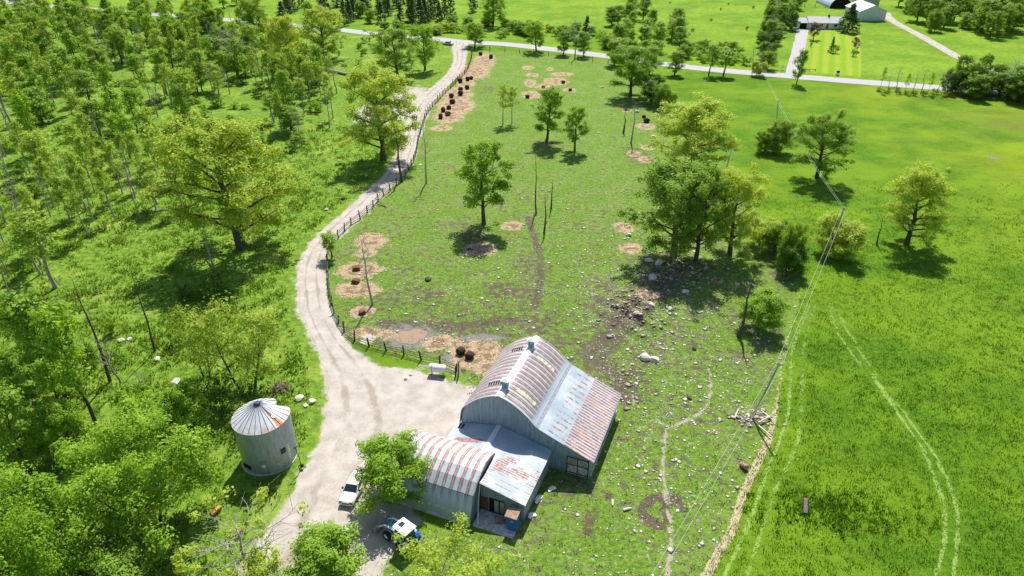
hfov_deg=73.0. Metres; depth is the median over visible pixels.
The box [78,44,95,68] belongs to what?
slender tree
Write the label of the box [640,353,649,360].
boulder
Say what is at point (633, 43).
leafy tree
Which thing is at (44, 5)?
slender tree
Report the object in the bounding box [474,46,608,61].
post fence
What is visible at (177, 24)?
slender tree
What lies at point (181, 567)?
half dead tree
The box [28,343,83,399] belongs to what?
slender tree
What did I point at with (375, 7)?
cedar tree
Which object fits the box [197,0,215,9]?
leafy tree
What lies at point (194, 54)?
leafy tree
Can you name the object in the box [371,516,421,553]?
farm tractor
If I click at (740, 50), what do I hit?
shrub
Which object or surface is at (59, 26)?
slender tree
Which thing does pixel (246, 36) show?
leafy tree
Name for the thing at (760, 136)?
bushy tree
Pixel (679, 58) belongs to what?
leafy tree
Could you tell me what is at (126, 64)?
slender tree
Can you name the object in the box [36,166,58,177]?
shrub
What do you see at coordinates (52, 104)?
shrub
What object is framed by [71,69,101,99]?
leafy tree
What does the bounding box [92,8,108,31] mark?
leafy tree
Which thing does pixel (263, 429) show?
grain bin
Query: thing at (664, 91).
bushy tree
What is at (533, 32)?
broadleaf tree
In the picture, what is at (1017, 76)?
leafy tree
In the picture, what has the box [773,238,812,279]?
bushy tree
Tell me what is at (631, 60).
broadleaf tree
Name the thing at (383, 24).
bushy tree
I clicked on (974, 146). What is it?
ground
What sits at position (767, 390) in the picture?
power wire
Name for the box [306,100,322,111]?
shrub
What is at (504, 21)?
bushy tree
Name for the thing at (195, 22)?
slender tree
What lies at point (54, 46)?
leafy tree
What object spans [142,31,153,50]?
sparse tree
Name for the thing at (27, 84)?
leafy tree
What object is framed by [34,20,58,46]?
slender tree
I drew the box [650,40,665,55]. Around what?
leafy tree
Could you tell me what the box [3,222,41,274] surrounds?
slender tree
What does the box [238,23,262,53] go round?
leafy tree
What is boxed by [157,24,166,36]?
sparse tree
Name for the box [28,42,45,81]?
slender tree
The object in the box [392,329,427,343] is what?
puddle water
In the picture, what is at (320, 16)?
broadleaf tree
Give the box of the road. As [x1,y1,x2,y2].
[6,0,1008,94]
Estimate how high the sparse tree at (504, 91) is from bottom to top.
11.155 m
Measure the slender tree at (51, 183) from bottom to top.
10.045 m
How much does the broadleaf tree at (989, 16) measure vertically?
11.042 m
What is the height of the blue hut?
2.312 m
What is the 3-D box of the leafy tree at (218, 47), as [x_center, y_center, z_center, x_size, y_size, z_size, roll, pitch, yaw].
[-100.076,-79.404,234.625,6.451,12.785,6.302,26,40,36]
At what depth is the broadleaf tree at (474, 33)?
269.28 m
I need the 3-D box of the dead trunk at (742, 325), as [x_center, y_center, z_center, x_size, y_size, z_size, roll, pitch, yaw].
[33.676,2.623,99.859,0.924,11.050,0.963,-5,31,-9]
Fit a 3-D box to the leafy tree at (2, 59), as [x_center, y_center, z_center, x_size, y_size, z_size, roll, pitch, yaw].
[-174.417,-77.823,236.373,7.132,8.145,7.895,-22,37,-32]
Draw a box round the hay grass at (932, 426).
[706,178,1023,575]
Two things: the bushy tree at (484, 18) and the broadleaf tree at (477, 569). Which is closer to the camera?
the broadleaf tree at (477, 569)
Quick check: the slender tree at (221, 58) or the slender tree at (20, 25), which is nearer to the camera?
the slender tree at (221, 58)
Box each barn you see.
[459,336,620,478]
[816,0,850,7]
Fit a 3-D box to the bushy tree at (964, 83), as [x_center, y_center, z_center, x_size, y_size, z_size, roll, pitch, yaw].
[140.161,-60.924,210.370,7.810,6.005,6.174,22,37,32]
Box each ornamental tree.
[809,21,822,39]
[852,37,860,50]
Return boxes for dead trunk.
[72,280,111,381]
[132,275,155,350]
[394,125,402,181]
[535,157,536,213]
[543,192,545,232]
[736,275,754,336]
[876,219,882,244]
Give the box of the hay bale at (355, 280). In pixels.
[351,277,359,283]
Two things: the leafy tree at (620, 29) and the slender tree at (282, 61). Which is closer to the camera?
the slender tree at (282, 61)
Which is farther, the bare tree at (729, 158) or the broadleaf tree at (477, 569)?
the bare tree at (729, 158)
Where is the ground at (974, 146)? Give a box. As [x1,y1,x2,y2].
[0,0,1023,575]
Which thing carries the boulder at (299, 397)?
on the ground at (974, 146)
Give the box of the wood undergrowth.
[0,117,399,575]
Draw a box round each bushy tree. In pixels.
[36,505,165,575]
[200,545,284,575]
[301,1,312,15]
[354,1,366,17]
[363,9,377,22]
[378,21,390,29]
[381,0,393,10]
[391,20,402,29]
[430,25,443,34]
[442,22,455,31]
[443,14,458,25]
[461,16,474,24]
[480,17,494,25]
[498,17,511,26]
[506,20,520,30]
[511,20,523,32]
[516,22,531,34]
[521,25,534,36]
[545,23,555,31]
[555,25,570,37]
[562,28,577,39]
[570,22,582,32]
[571,36,586,45]
[584,26,596,33]
[599,35,613,47]
[639,73,668,103]
[649,83,672,106]
[669,88,678,103]
[677,44,693,57]
[682,41,695,51]
[694,39,711,48]
[700,46,712,56]
[727,41,739,49]
[743,215,780,247]
[749,61,767,76]
[754,129,774,153]
[755,31,772,47]
[755,41,779,58]
[757,20,776,34]
[757,50,778,69]
[759,218,800,253]
[763,5,775,20]
[764,13,779,21]
[765,118,799,153]
[767,23,787,34]
[768,30,783,43]
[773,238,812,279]
[776,218,810,269]
[780,11,800,29]
[788,1,798,12]
[810,210,873,260]
[900,0,915,12]
[925,8,946,31]
[940,69,962,92]
[951,69,969,92]
[959,12,978,29]
[959,79,986,97]
[979,66,993,92]
[979,74,994,97]
[997,72,1022,100]
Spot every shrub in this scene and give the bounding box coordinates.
[0,140,9,147]
[0,345,13,359]
[0,434,23,456]
[2,186,16,196]
[11,161,27,170]
[17,404,44,447]
[25,181,45,195]
[36,111,56,123]
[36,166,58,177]
[42,189,56,197]
[47,102,56,107]
[51,122,62,131]
[65,116,76,124]
[77,345,99,368]
[91,135,104,142]
[93,76,103,84]
[98,314,120,334]
[101,128,113,136]
[103,379,155,427]
[106,122,119,134]
[111,164,125,176]
[148,93,163,102]
[163,329,182,347]
[171,279,196,297]
[177,65,190,68]
[193,269,233,299]
[196,371,244,414]
[197,104,206,114]
[201,109,213,117]
[206,95,225,107]
[225,114,233,120]
[227,101,238,107]
[236,79,247,84]
[236,381,264,402]
[239,73,251,76]
[239,103,250,108]
[253,82,265,87]
[253,134,265,143]
[255,68,265,74]
[263,78,274,87]
[284,141,298,151]
[288,101,298,106]
[289,129,303,135]
[290,133,307,141]
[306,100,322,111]
[320,91,328,101]
[452,25,462,32]
[495,30,507,36]
[499,27,510,33]
[595,29,608,36]
[597,33,606,40]
[693,43,703,51]
[696,51,707,59]
[700,54,709,61]
[718,41,729,47]
[731,52,744,60]
[736,46,745,53]
[741,56,753,64]
[833,44,840,52]
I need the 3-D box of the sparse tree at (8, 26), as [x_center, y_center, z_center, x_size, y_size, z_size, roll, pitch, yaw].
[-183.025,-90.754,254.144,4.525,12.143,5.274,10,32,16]
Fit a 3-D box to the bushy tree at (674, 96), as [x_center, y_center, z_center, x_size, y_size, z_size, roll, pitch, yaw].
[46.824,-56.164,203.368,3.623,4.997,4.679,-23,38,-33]
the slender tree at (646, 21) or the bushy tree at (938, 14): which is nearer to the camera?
the slender tree at (646, 21)
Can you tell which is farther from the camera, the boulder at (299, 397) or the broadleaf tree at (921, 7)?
the broadleaf tree at (921, 7)
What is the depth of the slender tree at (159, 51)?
206.61 m
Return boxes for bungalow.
[795,14,843,29]
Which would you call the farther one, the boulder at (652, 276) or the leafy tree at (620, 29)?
the leafy tree at (620, 29)
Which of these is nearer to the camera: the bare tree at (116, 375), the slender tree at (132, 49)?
the bare tree at (116, 375)
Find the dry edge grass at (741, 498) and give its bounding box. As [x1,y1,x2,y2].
[700,298,794,575]
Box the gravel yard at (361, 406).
[252,358,400,575]
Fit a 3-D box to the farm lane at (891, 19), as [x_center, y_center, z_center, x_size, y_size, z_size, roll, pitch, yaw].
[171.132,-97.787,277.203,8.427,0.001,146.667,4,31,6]
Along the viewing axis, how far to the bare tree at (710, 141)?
155.02 m
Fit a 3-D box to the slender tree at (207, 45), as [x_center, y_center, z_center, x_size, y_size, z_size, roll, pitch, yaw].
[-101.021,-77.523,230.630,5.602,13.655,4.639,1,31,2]
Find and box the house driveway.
[786,30,807,73]
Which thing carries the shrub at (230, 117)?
on the ground at (974, 146)
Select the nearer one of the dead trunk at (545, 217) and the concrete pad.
the concrete pad
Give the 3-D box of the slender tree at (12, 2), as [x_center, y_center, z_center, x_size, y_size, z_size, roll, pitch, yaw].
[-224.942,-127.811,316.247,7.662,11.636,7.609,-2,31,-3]
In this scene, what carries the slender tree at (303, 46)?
on the ground at (974, 146)
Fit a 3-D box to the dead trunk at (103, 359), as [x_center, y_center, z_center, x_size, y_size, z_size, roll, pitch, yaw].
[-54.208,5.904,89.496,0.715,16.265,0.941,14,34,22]
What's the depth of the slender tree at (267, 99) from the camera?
187.34 m
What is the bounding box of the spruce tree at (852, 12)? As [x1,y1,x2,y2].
[834,2,860,33]
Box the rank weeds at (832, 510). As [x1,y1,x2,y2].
[746,478,991,558]
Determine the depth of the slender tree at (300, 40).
234.66 m
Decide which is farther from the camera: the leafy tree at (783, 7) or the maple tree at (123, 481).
the leafy tree at (783, 7)
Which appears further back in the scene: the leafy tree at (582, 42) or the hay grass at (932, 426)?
the leafy tree at (582, 42)
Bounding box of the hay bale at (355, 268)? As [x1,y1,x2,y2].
[352,265,359,270]
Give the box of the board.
[804,497,807,513]
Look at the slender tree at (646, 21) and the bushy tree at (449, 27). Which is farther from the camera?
the bushy tree at (449, 27)
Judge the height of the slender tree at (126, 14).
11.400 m
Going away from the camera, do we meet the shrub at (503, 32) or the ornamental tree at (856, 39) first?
the ornamental tree at (856, 39)
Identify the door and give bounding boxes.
[257,461,268,469]
[507,518,514,531]
[566,456,588,477]
[799,23,806,28]
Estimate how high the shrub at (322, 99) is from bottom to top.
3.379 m
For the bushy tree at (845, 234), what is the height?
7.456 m
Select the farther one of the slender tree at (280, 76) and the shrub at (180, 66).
the shrub at (180, 66)
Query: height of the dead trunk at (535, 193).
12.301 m
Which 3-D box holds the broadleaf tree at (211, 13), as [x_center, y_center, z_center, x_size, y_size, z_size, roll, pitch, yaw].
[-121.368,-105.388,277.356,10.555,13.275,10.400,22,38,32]
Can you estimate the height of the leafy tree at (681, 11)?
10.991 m
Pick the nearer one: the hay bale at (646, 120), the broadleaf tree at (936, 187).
the broadleaf tree at (936, 187)
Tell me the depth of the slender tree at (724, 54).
229.76 m
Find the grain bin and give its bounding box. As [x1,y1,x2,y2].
[231,398,297,476]
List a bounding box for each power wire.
[651,51,840,574]
[660,50,845,575]
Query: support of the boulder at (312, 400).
on the ground at (974, 146)
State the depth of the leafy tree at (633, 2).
320.22 m
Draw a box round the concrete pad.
[472,509,520,538]
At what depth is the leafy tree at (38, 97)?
186.70 m
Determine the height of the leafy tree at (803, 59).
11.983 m
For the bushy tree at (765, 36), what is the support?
on the ground at (974, 146)
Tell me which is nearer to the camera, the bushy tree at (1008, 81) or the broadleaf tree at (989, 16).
the bushy tree at (1008, 81)
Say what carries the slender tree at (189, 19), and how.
on the ground at (974, 146)
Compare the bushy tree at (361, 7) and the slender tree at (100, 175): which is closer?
the slender tree at (100, 175)
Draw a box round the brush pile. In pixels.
[268,380,291,393]
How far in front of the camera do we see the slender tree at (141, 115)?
154.59 m
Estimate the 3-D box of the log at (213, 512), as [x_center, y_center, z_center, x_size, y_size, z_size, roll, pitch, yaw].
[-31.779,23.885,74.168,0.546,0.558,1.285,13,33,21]
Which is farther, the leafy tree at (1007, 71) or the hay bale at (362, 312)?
the leafy tree at (1007, 71)
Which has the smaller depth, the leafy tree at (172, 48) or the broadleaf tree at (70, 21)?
the leafy tree at (172, 48)
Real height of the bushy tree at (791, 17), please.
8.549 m
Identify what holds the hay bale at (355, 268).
on the ground at (974, 146)
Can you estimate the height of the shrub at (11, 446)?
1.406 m
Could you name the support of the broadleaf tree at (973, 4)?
on the ground at (974, 146)
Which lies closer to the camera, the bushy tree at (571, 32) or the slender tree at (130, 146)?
the slender tree at (130, 146)
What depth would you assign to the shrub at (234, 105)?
201.01 m
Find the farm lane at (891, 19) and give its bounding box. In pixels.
[885,13,997,72]
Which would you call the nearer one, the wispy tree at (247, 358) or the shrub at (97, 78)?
the wispy tree at (247, 358)
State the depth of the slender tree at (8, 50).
215.24 m
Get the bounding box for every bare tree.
[0,102,10,132]
[0,144,7,174]
[0,178,19,211]
[1,167,18,210]
[35,176,51,216]
[77,69,87,100]
[88,110,104,148]
[89,21,102,45]
[95,340,123,387]
[113,148,135,197]
[118,166,141,219]
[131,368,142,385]
[148,87,159,116]
[196,225,219,268]
[202,62,214,95]
[221,67,230,93]
[254,54,262,82]
[292,111,304,143]
[321,94,333,127]
[327,63,339,93]
[349,233,374,304]
[417,120,431,182]
[571,17,580,58]
[624,99,643,143]
[699,123,723,167]
[721,146,741,169]
[893,68,902,92]
[920,70,928,93]
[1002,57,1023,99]
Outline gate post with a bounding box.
[455,361,458,375]
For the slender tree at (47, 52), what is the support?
on the ground at (974, 146)
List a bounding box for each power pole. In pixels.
[751,362,782,418]
[828,207,844,257]
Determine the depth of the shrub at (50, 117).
188.79 m
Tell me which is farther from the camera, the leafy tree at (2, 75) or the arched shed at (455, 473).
the leafy tree at (2, 75)
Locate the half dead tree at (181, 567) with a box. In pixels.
[170,475,314,575]
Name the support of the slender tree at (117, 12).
on the ground at (974, 146)
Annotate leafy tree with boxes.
[0,16,9,32]
[0,50,13,69]
[0,60,12,87]
[0,281,93,396]
[0,380,44,474]
[13,78,49,110]
[19,85,57,122]
[44,44,70,79]
[51,45,72,81]
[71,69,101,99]
[75,5,88,23]
[80,99,107,136]
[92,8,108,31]
[94,10,112,30]
[99,0,108,9]
[112,5,129,11]
[152,1,167,22]
[158,36,181,68]
[164,83,190,125]
[179,42,192,64]
[185,48,207,91]
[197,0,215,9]
[207,36,223,72]
[214,39,230,62]
[218,0,227,7]
[226,53,242,76]
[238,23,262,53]
[239,32,253,54]
[241,44,260,72]
[255,8,267,33]
[266,54,286,95]
[277,104,305,131]
[295,54,317,91]
[306,44,324,74]
[308,56,324,83]
[555,30,571,52]
[577,31,592,55]
[603,5,621,25]
[605,39,624,64]
[609,22,626,45]
[611,37,627,52]
[612,4,625,23]
[623,3,635,19]
[624,0,639,13]
[626,39,639,57]
[635,0,652,19]
[636,25,651,40]
[639,44,661,74]
[645,8,657,28]
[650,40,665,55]
[664,50,686,74]
[665,17,675,37]
[667,7,685,18]
[668,14,685,39]
[672,7,686,26]
[764,19,779,36]
[767,0,776,5]
[771,2,788,18]
[774,0,792,12]
[792,49,808,84]
[795,0,803,8]
[916,0,942,21]
[938,2,958,27]
[952,54,977,80]
[959,62,985,87]
[964,74,992,99]
[968,0,1001,31]
[972,0,989,27]
[975,51,996,72]
[987,71,1005,95]
[992,62,1011,81]
[993,70,1012,93]
[995,72,1012,96]
[1001,69,1023,102]
[1005,0,1023,19]
[1014,65,1023,79]
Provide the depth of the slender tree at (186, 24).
258.24 m
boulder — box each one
[154,356,160,361]
[171,377,179,385]
[295,394,303,401]
[309,398,315,403]
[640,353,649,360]
[644,258,653,261]
[648,273,656,279]
[649,356,659,362]
[655,259,662,264]
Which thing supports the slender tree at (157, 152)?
on the ground at (974, 146)
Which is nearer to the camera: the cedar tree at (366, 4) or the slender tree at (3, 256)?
the slender tree at (3, 256)
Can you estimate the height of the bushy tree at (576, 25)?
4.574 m
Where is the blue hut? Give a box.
[504,505,520,531]
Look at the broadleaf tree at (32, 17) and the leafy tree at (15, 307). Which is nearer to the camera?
the leafy tree at (15, 307)
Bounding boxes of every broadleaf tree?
[16,10,45,40]
[63,15,88,48]
[74,42,114,76]
[88,13,114,41]
[101,27,129,64]
[131,0,153,20]
[136,109,312,250]
[156,15,182,47]
[185,7,211,38]
[190,4,207,36]
[195,8,224,37]
[208,22,230,50]
[210,27,253,74]
[233,0,269,41]
[259,13,305,82]
[295,5,353,58]
[335,57,421,160]
[361,27,419,79]
[391,510,520,575]
[407,24,443,70]
[452,137,515,224]
[462,21,488,46]
[479,0,507,26]
[524,19,547,50]
[528,85,566,142]
[561,104,590,150]
[606,45,657,95]
[616,152,736,256]
[638,91,746,168]
[670,162,739,261]
[702,160,770,258]
[789,109,858,178]
[879,159,959,246]
[904,0,930,21]
[922,0,952,21]
[933,0,961,17]
[952,0,976,21]
[966,0,981,15]
[980,9,1009,36]
[994,3,1021,30]
[999,2,1023,31]
[1003,5,1023,30]
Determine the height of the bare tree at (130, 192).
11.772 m
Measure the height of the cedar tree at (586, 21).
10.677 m
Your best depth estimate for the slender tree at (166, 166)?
136.17 m
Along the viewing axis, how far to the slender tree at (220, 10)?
278.60 m
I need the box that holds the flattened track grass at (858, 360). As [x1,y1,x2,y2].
[723,300,962,575]
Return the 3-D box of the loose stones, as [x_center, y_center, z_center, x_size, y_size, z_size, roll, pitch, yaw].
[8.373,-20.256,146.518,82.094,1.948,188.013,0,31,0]
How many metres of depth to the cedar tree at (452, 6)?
332.89 m
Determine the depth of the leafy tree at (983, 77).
206.48 m
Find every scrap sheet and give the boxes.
[528,512,534,518]
[534,494,542,503]
[547,486,556,491]
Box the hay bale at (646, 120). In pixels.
[643,117,649,122]
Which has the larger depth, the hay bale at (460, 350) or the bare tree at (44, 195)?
the bare tree at (44, 195)
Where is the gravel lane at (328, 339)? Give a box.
[298,41,468,357]
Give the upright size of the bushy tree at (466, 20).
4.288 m
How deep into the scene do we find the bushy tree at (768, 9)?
315.11 m
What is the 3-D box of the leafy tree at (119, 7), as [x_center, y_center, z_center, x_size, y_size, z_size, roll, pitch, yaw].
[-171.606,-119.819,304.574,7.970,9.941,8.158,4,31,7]
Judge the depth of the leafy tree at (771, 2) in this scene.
332.18 m
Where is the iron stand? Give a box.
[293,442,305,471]
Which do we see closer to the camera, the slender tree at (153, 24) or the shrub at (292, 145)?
the shrub at (292, 145)
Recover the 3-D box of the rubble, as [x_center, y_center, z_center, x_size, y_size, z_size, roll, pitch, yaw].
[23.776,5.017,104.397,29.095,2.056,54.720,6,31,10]
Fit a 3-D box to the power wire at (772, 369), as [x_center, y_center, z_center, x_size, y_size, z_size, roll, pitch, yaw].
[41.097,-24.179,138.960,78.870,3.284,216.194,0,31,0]
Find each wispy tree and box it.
[165,302,226,378]
[168,290,285,389]
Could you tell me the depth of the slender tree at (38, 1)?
302.22 m
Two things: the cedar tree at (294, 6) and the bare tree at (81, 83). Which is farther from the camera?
the cedar tree at (294, 6)
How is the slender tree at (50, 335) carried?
on the ground at (974, 146)
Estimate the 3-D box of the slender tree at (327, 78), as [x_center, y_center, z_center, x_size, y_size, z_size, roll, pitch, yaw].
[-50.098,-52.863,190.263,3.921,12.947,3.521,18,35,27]
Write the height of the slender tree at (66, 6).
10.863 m
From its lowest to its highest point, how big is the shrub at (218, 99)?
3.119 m
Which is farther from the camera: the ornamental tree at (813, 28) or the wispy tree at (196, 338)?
the ornamental tree at (813, 28)
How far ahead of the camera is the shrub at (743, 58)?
246.25 m
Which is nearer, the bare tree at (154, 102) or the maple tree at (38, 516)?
the maple tree at (38, 516)
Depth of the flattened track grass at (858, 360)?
82.78 m
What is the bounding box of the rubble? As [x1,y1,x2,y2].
[578,251,786,450]
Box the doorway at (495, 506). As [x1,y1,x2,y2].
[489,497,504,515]
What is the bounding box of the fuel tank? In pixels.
[428,363,445,376]
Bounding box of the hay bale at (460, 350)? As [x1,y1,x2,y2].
[456,346,465,354]
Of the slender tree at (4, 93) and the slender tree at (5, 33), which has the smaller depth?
the slender tree at (4, 93)
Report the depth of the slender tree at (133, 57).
221.84 m
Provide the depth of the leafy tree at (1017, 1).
300.59 m
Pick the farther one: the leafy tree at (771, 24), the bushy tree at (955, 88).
the leafy tree at (771, 24)
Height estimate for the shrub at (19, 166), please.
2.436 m
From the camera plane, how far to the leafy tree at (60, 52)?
220.78 m
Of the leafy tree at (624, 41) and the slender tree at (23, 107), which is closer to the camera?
the slender tree at (23, 107)
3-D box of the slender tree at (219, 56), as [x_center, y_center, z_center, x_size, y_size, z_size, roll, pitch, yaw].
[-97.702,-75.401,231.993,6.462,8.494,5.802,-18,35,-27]
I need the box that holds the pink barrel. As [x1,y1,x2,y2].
[739,462,748,469]
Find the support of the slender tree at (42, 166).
on the ground at (974, 146)
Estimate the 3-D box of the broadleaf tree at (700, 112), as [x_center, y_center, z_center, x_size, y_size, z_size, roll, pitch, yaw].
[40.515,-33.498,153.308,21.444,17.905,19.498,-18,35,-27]
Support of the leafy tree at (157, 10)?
on the ground at (974, 146)
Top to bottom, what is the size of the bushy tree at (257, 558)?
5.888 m
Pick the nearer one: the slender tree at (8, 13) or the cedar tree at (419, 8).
the slender tree at (8, 13)
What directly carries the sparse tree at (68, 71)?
on the ground at (974, 146)
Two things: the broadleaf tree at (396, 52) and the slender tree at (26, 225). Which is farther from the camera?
the broadleaf tree at (396, 52)
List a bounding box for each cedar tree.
[275,0,287,17]
[283,0,295,13]
[289,0,298,10]
[317,0,326,8]
[326,2,337,23]
[330,0,340,6]
[339,0,349,25]
[345,0,355,21]
[348,0,357,16]
[360,0,369,11]
[372,0,380,12]
[375,1,386,22]
[383,0,394,15]
[392,1,406,22]
[405,0,416,20]
[408,0,416,23]
[414,0,426,25]
[419,0,431,20]
[426,0,436,18]
[432,0,439,13]
[433,0,444,20]
[441,0,448,17]
[445,0,456,13]
[467,0,477,11]
[579,15,590,41]
[827,36,834,52]
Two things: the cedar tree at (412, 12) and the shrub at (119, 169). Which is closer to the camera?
the shrub at (119, 169)
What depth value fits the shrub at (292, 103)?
199.85 m
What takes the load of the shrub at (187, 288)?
on the ground at (974, 146)
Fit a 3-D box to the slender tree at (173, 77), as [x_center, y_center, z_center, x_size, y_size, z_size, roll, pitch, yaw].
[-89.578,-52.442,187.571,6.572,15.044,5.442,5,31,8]
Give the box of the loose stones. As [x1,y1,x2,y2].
[331,81,795,575]
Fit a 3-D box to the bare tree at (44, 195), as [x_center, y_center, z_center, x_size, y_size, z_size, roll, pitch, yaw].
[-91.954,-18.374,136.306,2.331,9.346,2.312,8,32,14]
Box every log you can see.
[209,505,221,516]
[332,69,346,74]
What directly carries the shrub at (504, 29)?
on the ground at (974, 146)
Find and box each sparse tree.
[0,131,6,155]
[0,229,8,276]
[2,24,13,33]
[7,130,26,165]
[11,15,22,24]
[28,128,48,162]
[37,146,60,191]
[60,64,83,103]
[64,90,82,131]
[100,38,112,63]
[138,171,159,209]
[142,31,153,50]
[143,0,152,17]
[152,63,166,98]
[155,63,171,100]
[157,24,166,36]
[178,3,187,12]
[187,68,199,100]
[209,69,225,102]
[245,50,257,86]
[312,61,323,96]
[322,57,336,92]
[497,83,512,123]
[506,85,521,122]
[879,67,887,91]
[904,73,911,92]
[927,71,935,94]
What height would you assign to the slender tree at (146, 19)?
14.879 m
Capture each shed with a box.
[388,429,495,526]
[446,422,551,521]
[844,0,887,20]
[852,0,879,5]
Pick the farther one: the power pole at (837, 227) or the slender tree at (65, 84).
the slender tree at (65, 84)
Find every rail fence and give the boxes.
[326,242,456,370]
[331,46,472,244]
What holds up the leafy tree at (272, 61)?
on the ground at (974, 146)
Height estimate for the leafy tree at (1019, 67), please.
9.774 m
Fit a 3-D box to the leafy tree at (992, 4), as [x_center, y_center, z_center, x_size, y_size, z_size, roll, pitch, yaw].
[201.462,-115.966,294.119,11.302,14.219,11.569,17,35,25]
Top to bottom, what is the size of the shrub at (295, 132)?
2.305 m
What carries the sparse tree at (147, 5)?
on the ground at (974, 146)
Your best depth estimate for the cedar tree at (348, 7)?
315.52 m
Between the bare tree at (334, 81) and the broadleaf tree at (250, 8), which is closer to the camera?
the bare tree at (334, 81)
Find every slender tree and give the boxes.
[0,0,8,11]
[0,30,20,52]
[0,34,17,62]
[0,39,18,80]
[0,75,8,106]
[0,80,10,122]
[0,180,10,222]
[0,198,5,246]
[0,245,12,292]
[0,356,37,405]
[1,61,26,81]
[2,9,20,24]
[2,204,68,288]
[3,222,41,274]
[5,77,22,119]
[7,0,25,10]
[7,88,31,130]
[8,117,30,173]
[8,328,42,362]
[10,27,24,37]
[10,93,41,131]
[10,210,41,264]
[11,23,27,48]
[12,32,27,54]
[13,5,28,21]
[14,52,37,82]
[16,130,46,179]
[16,184,45,244]
[20,27,30,47]
[22,0,33,9]
[23,67,45,102]
[24,36,42,60]
[26,22,41,57]
[26,300,97,424]
[28,34,47,57]
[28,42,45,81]
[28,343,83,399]
[29,4,45,17]
[29,358,70,403]
[30,156,54,206]
[32,0,48,26]
[32,59,55,107]
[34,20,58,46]
[36,42,48,55]
[37,53,65,91]
[40,0,59,39]
[43,50,57,87]
[45,1,56,34]
[45,170,70,220]
[46,16,56,36]
[52,0,66,19]
[53,21,72,53]
[54,74,72,112]
[55,14,70,31]
[58,29,79,54]
[58,174,87,235]
[61,122,89,175]
[61,150,86,209]
[62,1,76,18]
[68,2,83,21]
[71,54,92,90]
[71,162,94,220]
[72,135,94,191]
[73,98,97,135]
[73,112,95,156]
[74,35,88,56]
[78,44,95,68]
[80,0,89,8]
[81,28,96,62]
[81,134,99,181]
[83,7,98,41]
[85,6,97,38]
[88,154,110,205]
[91,167,114,217]
[94,62,114,106]
[98,86,126,146]
[101,6,117,24]
[103,142,122,193]
[105,25,120,58]
[108,109,137,158]
[109,9,128,28]
[114,34,131,59]
[114,132,130,176]
[115,86,143,132]
[117,15,128,35]
[117,75,140,119]
[121,10,134,37]
[122,29,132,53]
[123,40,144,67]
[123,130,142,186]
[124,53,135,78]
[125,53,141,82]
[127,2,136,11]
[127,17,138,33]
[130,32,146,64]
[130,157,159,203]
[131,105,161,169]
[133,8,147,44]
[134,87,145,108]
[137,5,146,13]
[137,68,152,106]
[138,137,158,176]
[140,13,152,49]
[140,18,157,34]
[146,28,167,57]
[147,47,170,95]
[147,50,165,93]
[152,141,173,184]
[158,0,168,13]
[161,151,182,207]
[164,0,173,14]
[166,23,178,65]
[167,67,191,119]
[168,25,186,56]
[169,20,185,42]
[170,68,194,114]
[172,11,186,23]
[174,39,193,86]
[179,11,186,21]
[180,28,188,41]
[181,20,193,48]
[182,0,190,11]
[184,70,205,92]
[187,18,199,43]
[188,14,203,52]
[188,33,202,62]
[192,0,205,10]
[197,35,215,61]
[198,1,211,33]
[200,60,217,90]
[205,65,223,86]
[211,49,225,75]
[215,7,226,27]
[216,51,230,76]
[224,37,244,78]
[226,20,242,46]
[233,5,245,44]
[235,55,251,80]
[248,25,257,60]
[257,35,274,74]
[258,52,273,91]
[258,91,274,122]
[270,69,296,121]
[270,90,282,133]
[275,52,288,96]
[280,45,298,94]
[291,77,307,113]
[292,37,304,53]
[297,40,317,84]
[300,59,316,99]
[309,43,325,85]
[319,230,339,257]
[320,73,335,117]
[620,18,633,28]
[624,28,636,41]
[626,11,639,27]
[640,17,653,40]
[640,40,652,60]
[651,21,670,40]
[672,26,690,47]
[704,44,721,75]
[716,49,736,75]
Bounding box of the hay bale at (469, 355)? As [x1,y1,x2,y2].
[465,351,474,359]
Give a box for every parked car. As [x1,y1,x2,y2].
[339,470,364,505]
[442,41,453,45]
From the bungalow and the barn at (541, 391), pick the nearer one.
the barn at (541, 391)
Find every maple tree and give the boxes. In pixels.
[0,454,103,575]
[2,389,228,553]
[29,396,94,461]
[155,378,210,433]
[275,518,368,575]
[351,425,434,516]
[734,284,791,330]
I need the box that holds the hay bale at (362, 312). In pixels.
[358,309,365,314]
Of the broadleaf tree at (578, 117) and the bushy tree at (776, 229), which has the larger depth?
the broadleaf tree at (578, 117)
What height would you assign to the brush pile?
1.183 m
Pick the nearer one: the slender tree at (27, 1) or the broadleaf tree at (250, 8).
the broadleaf tree at (250, 8)
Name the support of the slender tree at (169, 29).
on the ground at (974, 146)
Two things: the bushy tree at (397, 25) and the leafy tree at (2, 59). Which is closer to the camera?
the leafy tree at (2, 59)
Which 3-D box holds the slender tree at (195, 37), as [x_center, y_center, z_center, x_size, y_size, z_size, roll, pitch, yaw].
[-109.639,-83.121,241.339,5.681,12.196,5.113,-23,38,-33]
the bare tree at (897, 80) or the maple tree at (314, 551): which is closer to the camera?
the maple tree at (314, 551)
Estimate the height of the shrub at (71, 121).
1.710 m
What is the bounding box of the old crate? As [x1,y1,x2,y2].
[495,515,502,523]
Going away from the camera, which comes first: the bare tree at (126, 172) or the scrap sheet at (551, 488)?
the scrap sheet at (551, 488)
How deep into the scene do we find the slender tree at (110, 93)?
166.96 m
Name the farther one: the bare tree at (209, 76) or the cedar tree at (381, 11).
the cedar tree at (381, 11)

